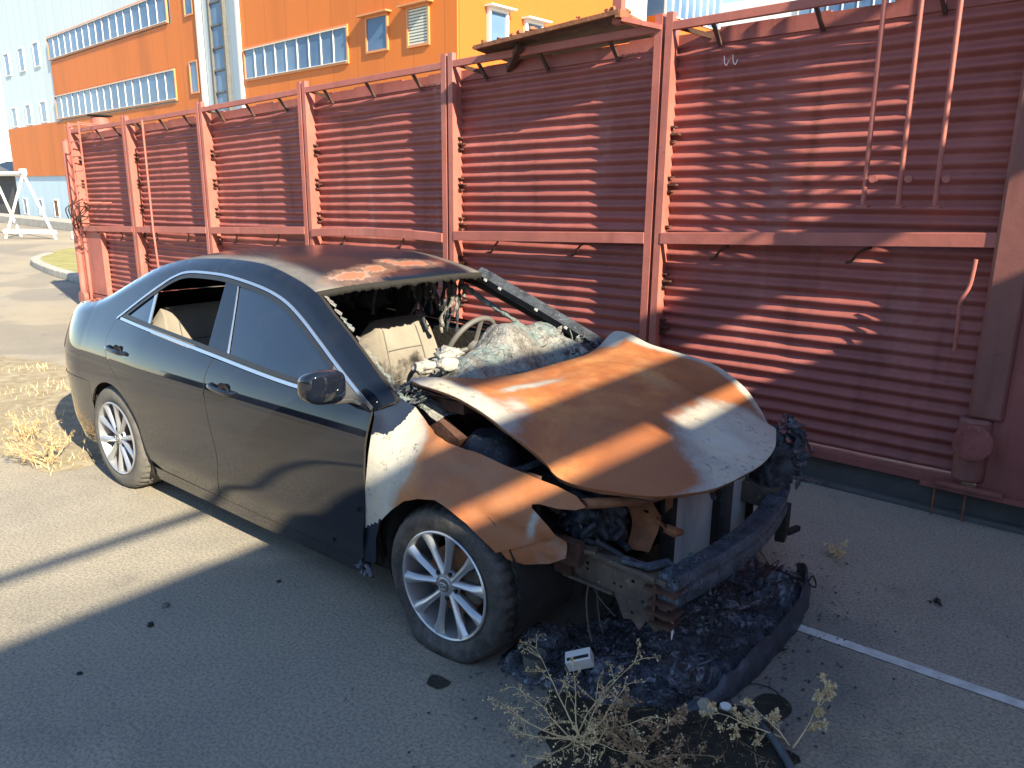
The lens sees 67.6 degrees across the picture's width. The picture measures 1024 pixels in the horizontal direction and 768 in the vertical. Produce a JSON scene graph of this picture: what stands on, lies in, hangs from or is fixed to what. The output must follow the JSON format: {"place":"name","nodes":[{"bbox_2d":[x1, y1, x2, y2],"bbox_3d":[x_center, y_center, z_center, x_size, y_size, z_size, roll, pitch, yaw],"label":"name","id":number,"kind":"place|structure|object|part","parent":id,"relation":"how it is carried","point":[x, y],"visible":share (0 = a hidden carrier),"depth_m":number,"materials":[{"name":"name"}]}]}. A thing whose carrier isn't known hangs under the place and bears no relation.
{"place":"outdoors","nodes":[
{"label":"outdoors","id":0,"kind":"place"},
{"bbox_2d":[0,0,721,218],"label":"factory building","id":1,"kind":"structure","parent":0,"point":[63,63],"depth_m":27.19,"materials":[{"name":"orange paint"}]},
{"bbox_2d":[3,53,11,76],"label":"window","id":2,"kind":"structure","parent":1,"relation":"in","point":[6,58],"depth_m":42.02,"materials":[{"name":"blue glass"}]},
{"bbox_2d":[10,107,18,127],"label":"window","id":3,"kind":"structure","parent":1,"relation":"in","point":[13,110],"depth_m":42.69,"materials":[{"name":"blue glass"}]},
{"bbox_2d":[17,47,25,72],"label":"window","id":4,"kind":"structure","parent":1,"relation":"in","point":[20,53],"depth_m":40.31,"materials":[{"name":"blue glass"}]},
{"bbox_2d":[22,198,28,214],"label":"window","id":5,"kind":"structure","parent":1,"relation":"in","point":[25,204],"depth_m":44.06,"materials":[{"name":"glass"}]},
{"bbox_2d":[24,104,32,125],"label":"window","id":6,"kind":"structure","parent":1,"relation":"in","point":[28,112],"depth_m":40.99,"materials":[{"name":"blue glass"}]},
{"bbox_2d":[31,41,40,67],"bbox_3d":[-24.008,-16.640,38.663,0.923,1.170,0.100,13,19,42],"label":"window","id":7,"kind":"structure","parent":1,"relation":"in","point":[35,46],"depth_m":38.64,"materials":[{"name":"blue glass"}]},
{"bbox_2d":[38,199,43,215],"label":"window","id":8,"kind":"structure","parent":1,"relation":"in","point":[40,200],"depth_m":42.10,"materials":[{"name":"white glass"}]},
{"bbox_2d":[39,100,48,122],"bbox_3d":[-24.034,-13.982,39.330,0.923,1.050,0.100,13,19,42],"label":"window","id":9,"kind":"structure","parent":1,"relation":"in","point":[43,107],"depth_m":39.31,"materials":[{"name":"blue glass"}]},
{"bbox_2d":[53,199,60,217],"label":"window","id":10,"kind":"structure","parent":1,"relation":"in","point":[55,202],"depth_m":40.48,"materials":[{"name":"metal"}]},
{"bbox_2d":[46,0,168,60],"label":"window","id":11,"kind":"structure","parent":1,"relation":"in","point":[142,15],"depth_m":31.92,"materials":[{"name":"blue glass"}]},
{"bbox_2d":[54,68,177,119],"bbox_3d":[-17.566,-12.452,33.285,13.570,1.150,0.125,13,19,42],"label":"window","id":12,"kind":"structure","parent":1,"relation":"in","point":[159,87],"depth_m":32.33,"materials":[{"name":"blue glass"}]},
{"bbox_2d":[183,0,193,16],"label":"window","id":13,"kind":"structure","parent":1,"relation":"in","point":[188,8],"depth_m":27.15,"materials":[{"name":"blue glass"}]},
{"bbox_2d":[188,59,200,93],"bbox_3d":[-11.482,-11.113,27.716,0.672,1.120,0.100,13,19,42],"label":"window","id":14,"kind":"structure","parent":1,"relation":"in","point":[193,65],"depth_m":27.70,"materials":[{"name":"blue glass"}]},
{"bbox_2d":[243,24,348,81],"bbox_3d":[-6.693,-10.011,23.312,5.841,1.020,0.125,13,19,42],"label":"window","id":15,"kind":"structure","parent":1,"relation":"in","point":[328,47],"depth_m":23.05,"materials":[{"name":"blue glass"}]},
{"bbox_2d":[356,9,391,53],"bbox_3d":[-3.670,-9.383,20.438,1.305,0.960,0.250,13,19,42],"label":"window","id":16,"kind":"structure","parent":1,"relation":"in","point":[376,22],"depth_m":20.43,"materials":[{"name":"blue glass"}]},
{"bbox_2d":[396,0,432,48],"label":"window","id":17,"kind":"structure","parent":1,"relation":"in","point":[417,12],"depth_m":19.31,"materials":[{"name":"white plastic"}]},
{"bbox_2d":[484,3,517,41],"bbox_3d":[-0.281,-9.003,19.262,0.300,0.900,0.903,13,19,42],"label":"window","id":18,"kind":"structure","parent":1,"relation":"in","point":[497,15],"depth_m":19.24,"materials":[{"name":"blue glass"}]},
{"bbox_2d":[522,16,551,31],"bbox_3d":[0.650,-9.292,20.205,0.300,0.620,0.903,13,19,42],"label":"window","id":19,"kind":"structure","parent":1,"relation":"in","point":[528,21],"depth_m":20.07,"materials":[{"name":"white glass"}]},
{"bbox_2d":[646,0,721,29],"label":"end strip window","id":20,"kind":"structure","parent":1,"relation":"in","point":[685,9],"depth_m":25.19,"materials":[{"name":"blue glass"}]},
{"bbox_2d":[0,0,744,162],"label":"sky","id":21,"kind":"structure","parent":0,"point":[5,150],"materials":[{"name":"white"}]},
{"bbox_2d":[0,222,1023,767],"bbox_3d":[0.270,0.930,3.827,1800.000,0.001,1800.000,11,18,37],"label":"ground","id":22,"kind":"structure","parent":0,"point":[236,656],"depth_m":3.20,"materials":[{"name":"grey asphalt"}]},
{"bbox_2d":[0,161,20,214],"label":"shed","id":23,"kind":"structure","parent":22,"relation":"on","point":[8,186],"depth_m":46.84,"materials":[{"name":"metal"}]},
{"bbox_2d":[0,169,56,239],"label":"gantry frame","id":24,"kind":"object","parent":22,"relation":"on","point":[22,173],"visible":0.99,"depth_m":27.70,"materials":[{"name":"white paint"}]},
{"bbox_2d":[0,213,72,230],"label":"loading step","id":25,"kind":"object","parent":22,"relation":"on","point":[55,223],"visible":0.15,"depth_m":36.54,"materials":[{"name":"concrete"}]},
{"bbox_2d":[0,356,102,472],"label":"dirt strip","id":26,"kind":"object","parent":22,"relation":"on","point":[52,400],"visible":0.44,"depth_m":6.31,"materials":[{"name":"beige soil"}]},
{"bbox_2d":[1,411,41,440],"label":"dry weed","id":27,"kind":"object","parent":26,"relation":"on","point":[21,427],"visible":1,"depth_m":5.63,"materials":[{"name":"plant"}]},
{"bbox_2d":[0,419,73,467],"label":"dry weed","id":28,"kind":"object","parent":26,"relation":"on","point":[45,460],"visible":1,"depth_m":5.17,"materials":[{"name":"plant"}]},
{"bbox_2d":[0,363,104,474],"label":"dry grass","id":29,"kind":"structure","parent":26,"relation":"on","point":[42,419],"depth_m":6.09,"materials":[{"name":"plant"}]},
{"bbox_2d":[30,252,79,283],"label":"kerb","id":30,"kind":"structure","parent":22,"relation":"on","point":[37,262],"depth_m":16.48,"materials":[{"name":"concrete"}]},
{"bbox_2d":[41,247,77,272],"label":"verge","id":31,"kind":"structure","parent":22,"relation":"on","point":[66,259],"depth_m":18.66,"materials":[{"name":"yellow plant"}]},
{"bbox_2d":[147,621,153,627],"bbox_3d":[-1.562,1.037,3.306,0.028,0.013,0.046,-5,15,-21],"label":"pebble","id":32,"kind":"object","parent":22,"relation":"on","point":[150,624],"visible":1,"depth_m":3.30,"materials":[{"name":"grey stone"}]},
{"bbox_2d":[161,602,169,607],"bbox_3d":[-1.564,0.997,3.453,0.034,0.021,0.032,-3,14,-13],"label":"pebble","id":33,"kind":"object","parent":22,"relation":"on","point":[166,605],"visible":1,"depth_m":3.45,"materials":[{"name":"grey stone"}]},
{"bbox_2d":[427,674,449,688],"bbox_3d":[-0.288,1.143,2.938,0.096,0.001,0.071,11,18,37],"label":"oil stain","id":34,"kind":"object","parent":22,"relation":"on","point":[440,681],"visible":1,"depth_m":2.94,"materials":[{"name":"liquid"}]},
{"bbox_2d":[64,245,829,663],"bbox_3d":[-0.896,0.000,4.489,4.806,1.544,2.089,11,18,37],"label":"burnt car","id":35,"kind":"object","parent":22,"relation":"on","point":[352,407],"visible":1,"depth_m":3.46,"materials":[{"name":"black paint"}]},
{"bbox_3d":[-2.004,0.116,4.357,1.228,0.835,0.113,12,18,39],"label":"rear door","id":36,"kind":"part","parent":35,"relation":"part of","materials":[{"name":"black paint"}]},
{"bbox_3d":[-1.092,0.342,3.656,1.261,0.768,0.079,11,18,37],"label":"front door","id":37,"kind":"part","parent":35,"relation":"part of","materials":[{"name":"black paint"}]},
{"bbox_3d":[-0.933,-0.202,5.667,1.228,0.835,0.113,11,17,35],"label":"rear door","id":38,"kind":"part","parent":35,"relation":"part of","materials":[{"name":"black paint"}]},
{"bbox_3d":[-0.011,0.021,4.979,1.261,0.768,0.079,11,18,37],"label":"front door","id":39,"kind":"part","parent":35,"relation":"part of","materials":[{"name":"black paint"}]},
{"bbox_2d":[498,551,816,713],"bbox_3d":[0.726,0.976,3.354,0.878,0.149,1.626,11,18,37],"label":"melted bumper","id":40,"kind":"object","parent":22,"relation":"on","point":[733,633],"visible":0.71,"depth_m":3.08,"materials":[{"name":"plastic"}]},
{"bbox_2d":[522,646,546,676],"bbox_3d":[0.086,1.080,2.963,0.094,0.085,0.094,11,18,37],"label":"lamp housing","id":41,"kind":"object","parent":40,"relation":"on","point":[531,661],"visible":0.91,"depth_m":2.94,"materials":[{"name":"grey plastic"}]},
{"bbox_2d":[565,647,593,671],"bbox_3d":[0.256,1.044,2.900,0.114,0.092,0.066,3,14,9],"label":"plastic casing","id":42,"kind":"object","parent":40,"relation":"on","point":[585,656],"visible":0.99,"depth_m":2.88,"materials":[{"name":"white plastic"}]},
{"bbox_2d":[532,689,800,767],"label":"soil patch","id":43,"kind":"object","parent":22,"relation":"on","point":[731,757],"visible":0.73,"depth_m":2.62,"materials":[{"name":"brown soil"}]},
{"bbox_2d":[482,631,672,767],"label":"dry weed","id":44,"kind":"object","parent":43,"relation":"on","point":[582,741],"visible":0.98,"depth_m":2.61,"materials":[{"name":"plant"}]},
{"bbox_2d":[591,691,722,767],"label":"dry weed","id":45,"kind":"object","parent":43,"relation":"on","point":[680,720],"visible":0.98,"depth_m":2.54,"materials":[{"name":"brown plant"}]},
{"bbox_2d":[553,694,842,767],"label":"straw litter","id":46,"kind":"object","parent":43,"relation":"on","point":[756,763],"visible":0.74,"depth_m":2.61,"materials":[{"name":"brown plant"}]},
{"bbox_2d":[693,694,713,714],"bbox_3d":[0.703,1.171,2.810,0.060,0.042,0.121,-4,15,-19],"label":"stone","id":47,"kind":"object","parent":43,"relation":"on","point":[702,702],"visible":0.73,"depth_m":2.79,"materials":[{"name":"grey stone"}]},
{"bbox_2d":[719,702,731,710],"bbox_3d":[0.783,1.183,2.807,0.044,0.013,0.044,11,18,37],"label":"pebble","id":48,"kind":"object","parent":43,"relation":"on","point":[726,706],"visible":0.96,"depth_m":2.80,"materials":[{"name":"white stone"}]},
{"bbox_2d":[699,672,837,747],"bbox_3d":[0.882,1.108,2.645,0.450,0.247,0.187,5,15,17],"label":"dry weed","id":49,"kind":"object","parent":43,"relation":"on","point":[774,715],"visible":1,"depth_m":2.64,"materials":[{"name":"plant"}]},
{"bbox_2d":[744,708,794,767],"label":"hose","id":50,"kind":"object","parent":43,"relation":"on","point":[772,738],"visible":0.77,"depth_m":2.59,"materials":[{"name":"grey rubber"}]},
{"bbox_2d":[345,526,1008,767],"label":"burnt litter","id":51,"kind":"object","parent":22,"relation":"on","point":[530,688],"visible":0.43,"depth_m":2.91,"materials":[{"name":"black"}]},
{"bbox_2d":[749,683,783,705],"bbox_3d":[0.944,1.161,2.904,0.203,0.006,0.071,11,18,37],"label":"wire","id":52,"kind":"object","parent":22,"relation":"on","point":[770,688],"visible":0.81,"depth_m":2.91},
{"bbox_2d":[753,693,791,719],"bbox_3d":[0.962,1.185,2.823,0.134,0.001,0.144,11,18,37],"label":"oil stain","id":53,"kind":"object","parent":22,"relation":"on","point":[766,705],"visible":0.92,"depth_m":2.83,"materials":[{"name":"liquid"}]},
{"bbox_2d":[824,539,848,559],"bbox_3d":[1.661,0.856,3.958,0.132,0.091,0.172,11,18,37],"label":"dry weed","id":54,"kind":"object","parent":22,"relation":"on","point":[838,552],"visible":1,"depth_m":3.98,"materials":[{"name":"plant"}]},
{"bbox_2d":[798,625,1023,708],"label":"painted line","id":55,"kind":"object","parent":22,"relation":"on","point":[1007,699],"depth_m":3.06,"materials":[{"name":"white paint"}]},
{"bbox_2d":[928,597,941,606],"bbox_3d":[1.958,1.004,3.527,0.059,0.017,0.074,-4,15,-16],"label":"dead leaf","id":56,"kind":"object","parent":22,"relation":"on","point":[937,600],"visible":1,"depth_m":3.53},
{"bbox_2d":[61,0,1023,534],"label":"corrugated wall","id":57,"kind":"structure","parent":0,"point":[813,222],"depth_m":5.15,"materials":[{"name":"metal"}]},
{"bbox_2d":[720,0,894,27],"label":"office building","id":58,"kind":"structure","parent":0,"point":[734,6],"depth_m":68.55,"materials":[{"name":"white paint"}]},
{"bbox_2d":[797,0,894,14],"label":"window","id":59,"kind":"structure","parent":58,"relation":"in","point":[863,3],"depth_m":64.72,"materials":[{"name":"blue glass"}]}
]}

